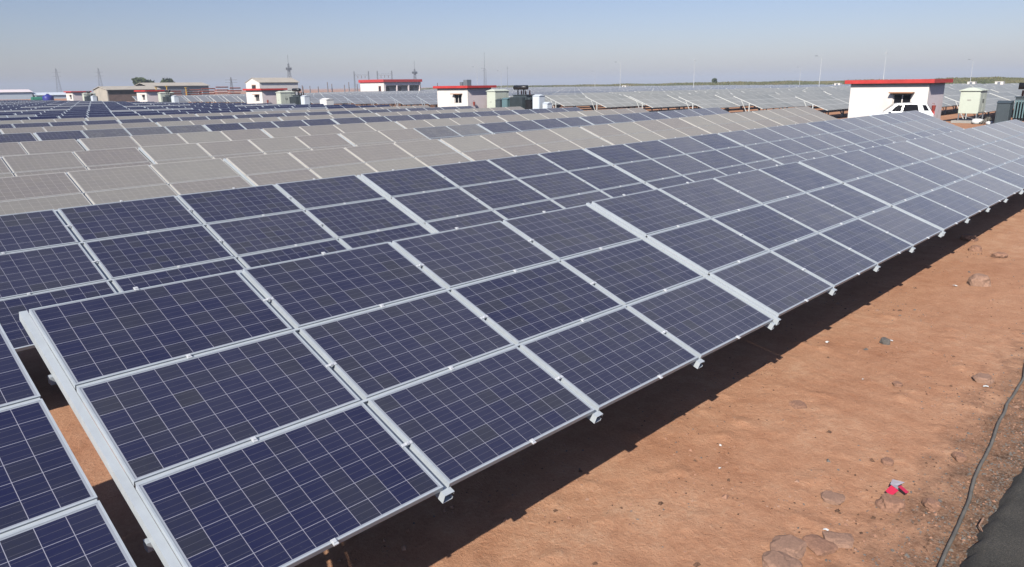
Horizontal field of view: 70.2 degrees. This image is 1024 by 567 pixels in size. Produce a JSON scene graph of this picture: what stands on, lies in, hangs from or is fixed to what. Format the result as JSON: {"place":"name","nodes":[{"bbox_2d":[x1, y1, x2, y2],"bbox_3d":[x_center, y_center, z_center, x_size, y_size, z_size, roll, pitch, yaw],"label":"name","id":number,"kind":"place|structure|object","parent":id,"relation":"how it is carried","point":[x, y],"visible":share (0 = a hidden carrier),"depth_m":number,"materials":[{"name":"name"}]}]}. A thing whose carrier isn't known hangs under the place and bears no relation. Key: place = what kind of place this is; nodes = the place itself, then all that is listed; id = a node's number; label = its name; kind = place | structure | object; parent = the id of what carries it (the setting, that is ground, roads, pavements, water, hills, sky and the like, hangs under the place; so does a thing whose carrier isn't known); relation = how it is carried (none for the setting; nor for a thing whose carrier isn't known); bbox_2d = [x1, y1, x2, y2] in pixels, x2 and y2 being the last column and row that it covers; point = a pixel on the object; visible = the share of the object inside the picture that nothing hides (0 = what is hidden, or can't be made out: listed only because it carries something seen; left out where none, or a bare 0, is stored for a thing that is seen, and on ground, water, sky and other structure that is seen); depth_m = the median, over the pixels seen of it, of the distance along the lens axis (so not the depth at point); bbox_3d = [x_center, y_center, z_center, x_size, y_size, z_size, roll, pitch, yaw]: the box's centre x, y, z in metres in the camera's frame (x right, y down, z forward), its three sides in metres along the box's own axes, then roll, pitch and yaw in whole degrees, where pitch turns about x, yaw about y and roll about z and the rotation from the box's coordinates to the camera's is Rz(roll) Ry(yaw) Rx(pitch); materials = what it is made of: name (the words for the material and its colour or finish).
{"place":"outdoors","nodes":[
{"label":"outdoors","id":0,"kind":"place"},
{"bbox_2d":[0,0,1023,92],"label":"sky","id":1,"kind":"structure","parent":0,"point":[210,42],"materials":[{"name":"blue"}]},
{"bbox_2d":[11,87,1023,566],"bbox_3d":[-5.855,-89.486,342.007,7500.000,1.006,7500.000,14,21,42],"label":"ground","id":2,"kind":"structure","parent":0,"point":[853,399],"depth_m":7.62,"materials":[{"name":"soil"}]},
{"bbox_2d":[0,89,32,99],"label":"distant shed","id":3,"kind":"structure","parent":2,"relation":"on","point":[16,94],"depth_m":329.42,"materials":[{"name":"white paint"}]},
{"bbox_2d":[0,133,36,142],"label":"solar table","id":4,"kind":"object","parent":2,"relation":"on","point":[16,137],"visible":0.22,"depth_m":28.89,"materials":[{"name":"glass"}]},
{"bbox_2d":[0,116,58,120],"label":"solar table","id":5,"kind":"object","parent":2,"relation":"on","point":[30,118],"visible":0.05,"depth_m":48.43,"materials":[{"name":"glass"}]},
{"bbox_2d":[0,139,84,156],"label":"solar table","id":6,"kind":"object","parent":2,"relation":"on","point":[36,147],"visible":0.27,"depth_m":24.60,"materials":[{"name":"glass"}]},
{"bbox_2d":[0,118,85,123],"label":"solar table","id":7,"kind":"object","parent":2,"relation":"on","point":[40,120],"visible":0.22,"depth_m":44.12,"materials":[{"name":"glass"}]},
{"bbox_2d":[0,120,118,133],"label":"solar table","id":8,"kind":"object","parent":2,"relation":"on","point":[45,124],"visible":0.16,"depth_m":39.79,"materials":[{"name":"glass"}]},
{"bbox_2d":[14,110,109,116],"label":"solar table","id":9,"kind":"object","parent":2,"relation":"on","point":[60,112],"visible":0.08,"depth_m":59.49,"materials":[{"name":"glass"}]},
{"bbox_2d":[0,324,136,566],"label":"solar table","id":10,"kind":"object","parent":2,"relation":"on","point":[53,513],"visible":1,"depth_m":4.28,"materials":[{"name":"glass"}]},
{"bbox_2d":[0,147,151,177],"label":"solar table","id":11,"kind":"object","parent":2,"relation":"on","point":[29,164],"visible":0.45,"depth_m":20.13,"materials":[{"name":"glass"}]},
{"bbox_2d":[63,91,91,100],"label":"inverter house","id":12,"kind":"structure","parent":2,"relation":"on","point":[73,95],"depth_m":161.81,"materials":[{"name":"white paint"}]},
{"bbox_2d":[0,122,158,140],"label":"solar table","id":13,"kind":"object","parent":2,"relation":"on","point":[31,130],"visible":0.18,"depth_m":35.40,"materials":[{"name":"glass"}]},
{"bbox_2d":[35,111,134,118],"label":"solar table","id":14,"kind":"object","parent":2,"relation":"on","point":[68,114],"visible":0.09,"depth_m":55.74,"materials":[{"name":"glass"}]},
{"bbox_2d":[58,112,163,118],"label":"solar table","id":15,"kind":"object","parent":2,"relation":"on","point":[107,115],"visible":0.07,"depth_m":51.88,"materials":[{"name":"glass"}]},
{"bbox_2d":[33,125,207,149],"bbox_3d":[-16.014,-5.199,31.401,2.974,2.835,6.930,14,21,42],"label":"solar table","id":16,"kind":"object","parent":2,"relation":"on","point":[62,135],"visible":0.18,"depth_m":31.43,"materials":[{"name":"glass"}]},
{"bbox_2d":[0,158,250,214],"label":"solar table","id":17,"kind":"object","parent":2,"relation":"on","point":[37,192],"visible":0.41,"depth_m":15.67,"materials":[{"name":"glass"}]},
{"bbox_2d":[92,86,159,100],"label":"open shed","id":18,"kind":"structure","parent":2,"relation":"on","point":[115,93],"depth_m":223.07,"materials":[{"name":"beige metal"}]},
{"bbox_2d":[85,114,196,120],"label":"solar table","id":19,"kind":"object","parent":2,"relation":"on","point":[116,118],"visible":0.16,"depth_m":48.00,"materials":[{"name":"glass"}]},
{"bbox_2d":[134,90,164,101],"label":"inverter house","id":20,"kind":"structure","parent":2,"relation":"on","point":[147,95],"depth_m":133.05,"materials":[{"name":"white paint"}]},
{"bbox_2d":[134,82,209,94],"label":"clad shed","id":21,"kind":"structure","parent":2,"relation":"on","point":[176,86],"depth_m":251.10,"materials":[{"name":"paint"}]},
{"bbox_2d":[77,129,269,150],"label":"solar table","id":22,"kind":"object","parent":2,"relation":"on","point":[136,141],"visible":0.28,"depth_m":27.55,"materials":[{"name":"glass"}]},
{"bbox_2d":[117,115,235,123],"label":"solar table","id":23,"kind":"object","parent":2,"relation":"on","point":[155,120],"visible":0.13,"depth_m":44.16,"materials":[{"name":"glass"}]},
{"bbox_2d":[134,109,218,112],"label":"solar table","id":24,"kind":"object","parent":2,"relation":"on","point":[162,111],"visible":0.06,"depth_m":60.55,"materials":[{"name":"glass"}]},
{"bbox_2d":[163,109,251,114],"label":"solar table","id":25,"kind":"object","parent":2,"relation":"on","point":[198,112],"visible":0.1,"depth_m":56.70,"materials":[{"name":"glass"}]},
{"bbox_2d":[0,175,430,351],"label":"solar table","id":26,"kind":"object","parent":2,"relation":"on","point":[53,256],"visible":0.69,"depth_m":10.73,"materials":[{"name":"glass"}]},
{"bbox_2d":[156,117,280,126],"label":"solar table","id":27,"kind":"object","parent":2,"relation":"on","point":[203,122],"visible":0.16,"depth_m":40.23,"materials":[{"name":"glass"}]},
{"bbox_2d":[195,110,287,115],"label":"solar table","id":28,"kind":"object","parent":2,"relation":"on","point":[238,113],"visible":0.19,"depth_m":52.82,"materials":[{"name":"glass"}]},
{"bbox_2d":[138,134,352,181],"bbox_3d":[-7.780,-3.181,23.693,2.974,2.835,6.930,14,21,42],"label":"solar table","id":29,"kind":"object","parent":2,"relation":"on","point":[222,150],"visible":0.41,"depth_m":23.52,"materials":[{"name":"glass"}]},
{"bbox_2d":[243,88,287,103],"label":"inverter house","id":30,"kind":"structure","parent":2,"relation":"on","point":[264,95],"depth_m":104.30,"materials":[{"name":"white paint"}]},
{"bbox_2d":[203,119,336,136],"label":"solar table","id":31,"kind":"object","parent":2,"relation":"on","point":[254,125],"visible":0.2,"depth_m":36.29,"materials":[{"name":"glass"}]},
{"bbox_2d":[245,78,298,92],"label":"gabled hall","id":32,"kind":"structure","parent":2,"relation":"on","point":[289,84],"depth_m":216.86,"materials":[{"name":"white paint"}]},
{"bbox_2d":[233,111,330,118],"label":"solar table","id":33,"kind":"object","parent":2,"relation":"on","point":[280,114],"visible":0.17,"depth_m":48.99,"materials":[{"name":"glass"}]},
{"bbox_2d":[275,91,294,103],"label":"switchgear cabinet","id":34,"kind":"object","parent":2,"relation":"on","point":[282,97],"visible":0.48,"depth_m":103.40,"materials":[{"name":"metal"}]},
{"bbox_2d":[250,107,326,111],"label":"solar table","id":35,"kind":"object","parent":2,"relation":"on","point":[285,109],"visible":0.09,"depth_m":61.55,"materials":[{"name":"glass"}]},
{"bbox_2d":[287,108,364,112],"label":"solar table","id":36,"kind":"object","parent":2,"relation":"on","point":[319,110],"visible":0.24,"depth_m":57.59,"materials":[{"name":"glass"}]},
{"bbox_2d":[277,113,377,120],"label":"solar table","id":37,"kind":"object","parent":2,"relation":"on","point":[308,117],"visible":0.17,"depth_m":45.06,"materials":[{"name":"glass"}]},
{"bbox_2d":[261,121,404,137],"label":"solar table","id":38,"kind":"object","parent":2,"relation":"on","point":[318,130],"visible":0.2,"depth_m":32.42,"materials":[{"name":"glass"}]},
{"bbox_2d":[223,139,469,198],"bbox_3d":[-3.707,-2.208,19.871,2.974,2.835,6.930,14,21,42],"label":"solar table","id":39,"kind":"object","parent":2,"relation":"on","point":[268,169],"visible":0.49,"depth_m":19.56,"materials":[{"name":"glass"}]},
{"bbox_2d":[344,96,376,104],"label":"solar table","id":40,"kind":"object","parent":2,"relation":"on","point":[359,99],"visible":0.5,"depth_m":108.99,"materials":[{"name":"glass"}]},
{"bbox_2d":[328,108,407,113],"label":"solar table","id":41,"kind":"object","parent":2,"relation":"on","point":[366,111],"visible":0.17,"depth_m":53.80,"materials":[{"name":"glass"}]},
{"bbox_2d":[331,114,436,125],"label":"solar table","id":42,"kind":"object","parent":2,"relation":"on","point":[395,118],"visible":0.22,"depth_m":41.17,"materials":[{"name":"glass"}]},
{"bbox_2d":[366,95,411,105],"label":"solar table","id":43,"kind":"object","parent":2,"relation":"on","point":[388,99],"visible":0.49,"depth_m":105.26,"materials":[{"name":"glass"}]},
{"bbox_2d":[358,79,421,90],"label":"office block","id":44,"kind":"structure","parent":2,"relation":"on","point":[393,85],"depth_m":237.43,"materials":[{"name":"white paint"}]},
{"bbox_2d":[19,204,775,566],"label":"solar table","id":45,"kind":"object","parent":2,"relation":"on","point":[289,412],"visible":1,"depth_m":5.91,"materials":[{"name":"glass"}]},
{"bbox_2d":[390,95,436,106],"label":"solar table","id":46,"kind":"object","parent":2,"relation":"on","point":[408,100],"visible":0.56,"depth_m":101.42,"materials":[{"name":"glass"}]},
{"bbox_2d":[338,124,491,145],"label":"solar table","id":47,"kind":"object","parent":2,"relation":"on","point":[389,136],"visible":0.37,"depth_m":28.42,"materials":[{"name":"glass"}]},
{"bbox_2d":[375,109,458,115],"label":"solar table","id":48,"kind":"object","parent":2,"relation":"on","point":[414,112],"visible":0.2,"depth_m":49.94,"materials":[{"name":"glass"}]},
{"bbox_2d":[406,106,473,110],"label":"solar table","id":49,"kind":"object","parent":2,"relation":"on","point":[439,108],"visible":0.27,"depth_m":58.66,"materials":[{"name":"glass"}]},
{"bbox_2d":[396,116,505,131],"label":"solar table","id":50,"kind":"object","parent":2,"relation":"on","point":[408,124],"visible":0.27,"depth_m":37.29,"materials":[{"name":"glass"}]},
{"bbox_2d":[433,85,496,107],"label":"inverter house","id":51,"kind":"structure","parent":2,"relation":"on","point":[449,96],"depth_m":75.61,"materials":[{"name":"white paint"}]},
{"bbox_2d":[431,110,516,118],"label":"solar table","id":52,"kind":"object","parent":2,"relation":"on","point":[470,114],"visible":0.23,"depth_m":46.01,"materials":[{"name":"glass"}]},
{"bbox_2d":[455,106,523,111],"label":"solar table","id":53,"kind":"object","parent":2,"relation":"on","point":[489,109],"visible":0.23,"depth_m":54.78,"materials":[{"name":"glass"}]},
{"bbox_2d":[487,89,509,107],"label":"switchgear cabinet","id":54,"kind":"object","parent":2,"relation":"on","point":[493,95],"visible":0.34,"depth_m":74.36,"materials":[{"name":"metal"}]},
{"bbox_2d":[357,149,653,232],"bbox_3d":[0.438,-1.214,15.991,2.974,2.851,6.930,14,21,42],"label":"solar table","id":55,"kind":"object","parent":2,"relation":"on","point":[440,198],"visible":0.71,"depth_m":15.32,"materials":[{"name":"glass"}]},
{"bbox_2d":[510,85,534,108],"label":"transformer","id":56,"kind":"object","parent":2,"relation":"on","point":[518,100],"visible":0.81,"depth_m":70.68,"materials":[{"name":"grey paint"}]},
{"bbox_2d":[438,127,610,162],"bbox_3d":[1.141,-3.633,24.679,2.974,2.835,6.930,14,21,42],"label":"solar table","id":57,"kind":"object","parent":2,"relation":"on","point":[486,147],"visible":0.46,"depth_m":24.44,"materials":[{"name":"glass"}]},
{"bbox_2d":[477,117,593,134],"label":"solar table","id":58,"kind":"object","parent":2,"relation":"on","point":[514,126],"visible":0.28,"depth_m":33.29,"materials":[{"name":"glass"}]},
{"bbox_2d":[497,111,583,121],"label":"solar table","id":59,"kind":"object","parent":2,"relation":"on","point":[524,117],"visible":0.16,"depth_m":42.16,"materials":[{"name":"glass"}]},
{"bbox_2d":[511,107,582,113],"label":"solar table","id":60,"kind":"object","parent":2,"relation":"on","point":[544,110],"visible":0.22,"depth_m":50.85,"materials":[{"name":"glass"}]},
{"bbox_2d":[546,95,599,109],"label":"solar table","id":61,"kind":"object","parent":2,"relation":"on","point":[573,100],"visible":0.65,"depth_m":82.88,"materials":[{"name":"paint"}]},
{"bbox_2d":[132,83,1018,104],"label":"distant solar tables","id":62,"kind":"object","parent":2,"relation":"on","point":[231,98],"visible":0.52,"depth_m":168.06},
{"bbox_2d":[577,108,648,115],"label":"solar table","id":63,"kind":"object","parent":2,"relation":"on","point":[610,111],"visible":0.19,"depth_m":47.01,"materials":[{"name":"glass"}]},
{"bbox_2d":[585,95,643,109],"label":"solar table","id":64,"kind":"object","parent":2,"relation":"on","point":[613,101],"visible":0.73,"depth_m":79.05,"materials":[{"name":"paint"}]},
{"bbox_2d":[580,112,668,124],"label":"solar table","id":65,"kind":"object","parent":2,"relation":"on","point":[615,118],"visible":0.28,"depth_m":38.14,"materials":[{"name":"glass"}]},
{"bbox_2d":[580,118,709,144],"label":"solar table","id":66,"kind":"object","parent":2,"relation":"on","point":[631,132],"visible":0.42,"depth_m":29.28,"materials":[{"name":"glass"}]},
{"bbox_2d":[629,95,688,110],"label":"solar table","id":67,"kind":"object","parent":2,"relation":"on","point":[658,101],"visible":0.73,"depth_m":75.29,"materials":[{"name":"paint"}]},
{"bbox_2d":[337,196,1023,566],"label":"pebbles","id":68,"kind":"object","parent":2,"relation":"on","point":[697,564],"visible":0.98,"depth_m":7.27,"materials":[{"name":"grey stone"}]},
{"bbox_2d":[583,133,781,189],"bbox_3d":[5.286,-2.608,20.808,2.974,2.851,6.930,14,21,42],"label":"solar table","id":69,"kind":"object","parent":2,"relation":"on","point":[658,164],"visible":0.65,"depth_m":20.29,"materials":[{"name":"glass"}]},
{"bbox_2d":[658,107,729,127],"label":"solar table","id":70,"kind":"object","parent":2,"relation":"on","point":[690,112],"visible":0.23,"depth_m":42.96,"materials":[{"name":"glass"}]},
{"bbox_2d":[679,95,739,111],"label":"solar table","id":71,"kind":"object","parent":2,"relation":"on","point":[711,101],"visible":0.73,"depth_m":71.47,"materials":[{"name":"paint"}]},
{"bbox_2d":[679,111,782,133],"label":"solar table","id":72,"kind":"object","parent":2,"relation":"on","point":[721,123],"visible":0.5,"depth_m":34.12,"materials":[{"name":"glass"}]},
{"bbox_2d":[715,93,759,111],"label":"solar table","id":73,"kind":"object","parent":2,"relation":"on","point":[732,99],"visible":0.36,"depth_m":75.20,"materials":[{"name":"paint"}]},
{"bbox_2d":[733,95,795,110],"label":"solar table","id":74,"kind":"object","parent":2,"relation":"on","point":[763,102],"visible":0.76,"depth_m":67.50,"materials":[{"name":"paint"}]},
{"bbox_2d":[586,162,943,324],"bbox_3d":[4.523,-0.239,12.163,2.974,2.852,6.930,14,21,42],"label":"solar table","id":75,"kind":"object","parent":2,"relation":"on","point":[777,241],"visible":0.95,"depth_m":11.11,"materials":[{"name":"glass"}]},
{"bbox_2d":[762,550,802,566],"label":"rock","id":76,"kind":"object","parent":2,"relation":"on","point":[772,558],"visible":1,"depth_m":5.78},
{"bbox_2d":[770,534,806,558],"bbox_3d":[2.274,2.186,6.009,0.284,0.098,0.284,9,18,32],"label":"rock","id":77,"kind":"object","parent":2,"relation":"on","point":[793,546],"visible":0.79,"depth_m":5.98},
{"bbox_2d":[718,123,863,163],"bbox_3d":[10.134,-4.002,25.625,2.974,2.852,6.930,14,21,42],"label":"solar table","id":78,"kind":"object","parent":2,"relation":"on","point":[786,144],"visible":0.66,"depth_m":25.18,"materials":[{"name":"glass"}]},
{"bbox_2d":[770,93,814,107],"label":"solar table","id":79,"kind":"object","parent":2,"relation":"on","point":[791,99],"visible":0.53,"depth_m":71.82,"materials":[{"name":"paint"}]},
{"bbox_2d":[752,106,836,124],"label":"solar table","id":80,"kind":"object","parent":2,"relation":"on","point":[793,115],"visible":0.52,"depth_m":38.95,"materials":[{"name":"glass"}]},
{"bbox_2d":[802,534,837,555],"bbox_3d":[2.547,2.178,6.045,0.243,0.084,0.250,-6,16,-18],"label":"rock","id":81,"kind":"object","parent":2,"relation":"on","point":[817,545],"visible":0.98,"depth_m":5.99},
{"bbox_2d":[795,95,848,116],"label":"solar table","id":82,"kind":"object","parent":2,"relation":"on","point":[828,103],"visible":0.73,"depth_m":63.63,"materials":[{"name":"paint"}]},
{"bbox_2d":[821,490,844,505],"bbox_3d":[2.951,1.987,6.716,0.215,0.084,0.200,9,18,31],"label":"rock","id":83,"kind":"object","parent":2,"relation":"on","point":[832,498],"visible":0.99,"depth_m":6.67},
{"bbox_2d":[822,531,853,548],"bbox_3d":[2.736,2.161,6.103,0.234,0.086,0.218,1,15,8],"label":"rock","id":84,"kind":"object","parent":2,"relation":"on","point":[842,540],"visible":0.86,"depth_m":6.08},
{"bbox_2d":[807,116,920,148],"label":"solar table","id":85,"kind":"object","parent":2,"relation":"on","point":[864,132],"visible":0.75,"depth_m":30.04,"materials":[{"name":"glass"}]},
{"bbox_2d":[875,493,905,513],"bbox_3d":[3.408,2.002,6.577,0.250,0.144,0.217,5,16,21],"label":"rock","id":86,"kind":"object","parent":2,"relation":"on","point":[889,503],"visible":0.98,"depth_m":6.51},
{"bbox_2d":[886,479,907,494],"bbox_3d":[3.536,1.881,6.679,0.160,0.054,0.272,14,21,42],"label":"torn wrapper","id":87,"kind":"object","parent":86,"relation":"on","point":[891,490],"visible":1,"depth_m":6.69,"materials":[{"name":"plastic"}]},
{"bbox_2d":[845,79,952,121],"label":"inverter house","id":88,"kind":"structure","parent":2,"relation":"on","point":[867,97],"depth_m":47.34,"materials":[{"name":"white paint"}]},
{"bbox_2d":[869,102,934,116],"bbox_3d":[23.750,-10.319,44.553,3.490,1.458,1.767,6,16,22],"label":"parked car","id":89,"kind":"object","parent":2,"relation":"on","point":[925,108],"visible":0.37,"depth_m":43.76,"materials":[{"name":"white paint"}]},
{"bbox_2d":[798,141,1022,235],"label":"solar table","id":90,"kind":"object","parent":2,"relation":"on","point":[942,193],"visible":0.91,"depth_m":16.17,"materials":[{"name":"glass"}]},
{"bbox_2d":[810,323,1023,566],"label":"gravel","id":91,"kind":"structure","parent":2,"relation":"on","point":[947,516],"depth_m":6.68,"materials":[{"name":"gravel"}]},
{"bbox_2d":[871,110,963,136],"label":"solar table","id":92,"kind":"object","parent":2,"relation":"on","point":[918,123],"visible":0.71,"depth_m":34.89,"materials":[{"name":"glass"}]},
{"bbox_2d":[922,497,940,511],"bbox_3d":[3.759,1.998,6.551,0.136,0.112,0.134,-1,15,-2],"label":"rock","id":93,"kind":"object","parent":2,"relation":"on","point":[930,504],"visible":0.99,"depth_m":6.50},
{"bbox_2d":[906,128,1023,193],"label":"solar table","id":94,"kind":"object","parent":2,"relation":"on","point":[990,155],"visible":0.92,"depth_m":20.93,"materials":[{"name":"glass"}]},
{"bbox_2d":[950,119,986,122],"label":"concrete slab","id":95,"kind":"structure","parent":2,"relation":"on","point":[962,121],"depth_m":47.58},
{"bbox_2d":[957,87,988,119],"bbox_3d":[30.149,-11.714,47.747,1.280,2.170,1.910,14,21,42],"label":"switchgear cabinet","id":96,"kind":"object","parent":95,"relation":"on","point":[973,100],"visible":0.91,"depth_m":47.12,"materials":[{"name":"metal"}]},
{"bbox_2d":[945,95,996,118],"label":"solar table","id":97,"kind":"object","parent":2,"relation":"on","point":[990,107],"visible":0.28,"depth_m":55.51,"materials":[{"name":"paint"}]},
{"bbox_2d":[967,273,990,286],"bbox_3d":[8.731,-0.009,13.644,0.383,0.324,0.384,7,17,26],"label":"rock","id":98,"kind":"object","parent":2,"relation":"on","point":[979,279],"visible":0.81,"depth_m":13.48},
{"bbox_2d":[937,368,1023,566],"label":"cable","id":99,"kind":"object","parent":2,"relation":"on","point":[955,532],"visible":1,"depth_m":6.86,"materials":[{"name":"grey plastic"}]},
{"bbox_2d":[972,372,994,384],"bbox_3d":[5.973,1.225,9.246,0.248,0.126,0.234,9,18,32],"label":"rock","id":100,"kind":"object","parent":2,"relation":"on","point":[984,378],"visible":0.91,"depth_m":9.17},
{"bbox_2d":[973,119,1023,147],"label":"solar table","id":101,"kind":"object","parent":2,"relation":"on","point":[1011,131],"visible":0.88,"depth_m":25.86,"materials":[{"name":"glass"}]},
{"bbox_2d":[994,101,1013,122],"bbox_3d":[29.639,-10.210,43.951,0.760,1.590,0.880,14,21,42],"label":"switch box","id":102,"kind":"object","parent":2,"relation":"on","point":[1003,111],"visible":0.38,"depth_m":43.63,"materials":[{"name":"grey paint"}]},
{"bbox_2d":[996,105,1008,122],"bbox_3d":[29.354,-10.134,43.666,0.517,1.140,0.019,14,21,42],"label":"door","id":103,"kind":"structure","parent":102,"relation":"in","point":[1002,111],"depth_m":43.64,"materials":[{"name":"grey paint"}]},
{"bbox_2d":[1008,83,1023,120],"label":"transformer","id":104,"kind":"object","parent":2,"relation":"on","point":[1018,113],"visible":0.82,"depth_m":44.12,"materials":[{"name":"grey paint"}]},
{"bbox_2d":[421,78,1023,89],"bbox_3d":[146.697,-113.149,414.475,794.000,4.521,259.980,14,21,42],"label":"embankment","id":105,"kind":"structure","parent":0,"point":[814,82],"depth_m":368.70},
{"bbox_2d":[423,76,1023,89],"bbox_3d":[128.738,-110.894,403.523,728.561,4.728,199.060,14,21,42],"label":"scrub","id":106,"kind":"object","parent":105,"relation":"on","point":[966,80],"visible":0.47,"depth_m":388.91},
{"bbox_2d":[959,467,1023,566],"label":"road","id":107,"kind":"structure","parent":0,"point":[1000,538],"depth_m":5.92,"materials":[{"name":"asphalt"}]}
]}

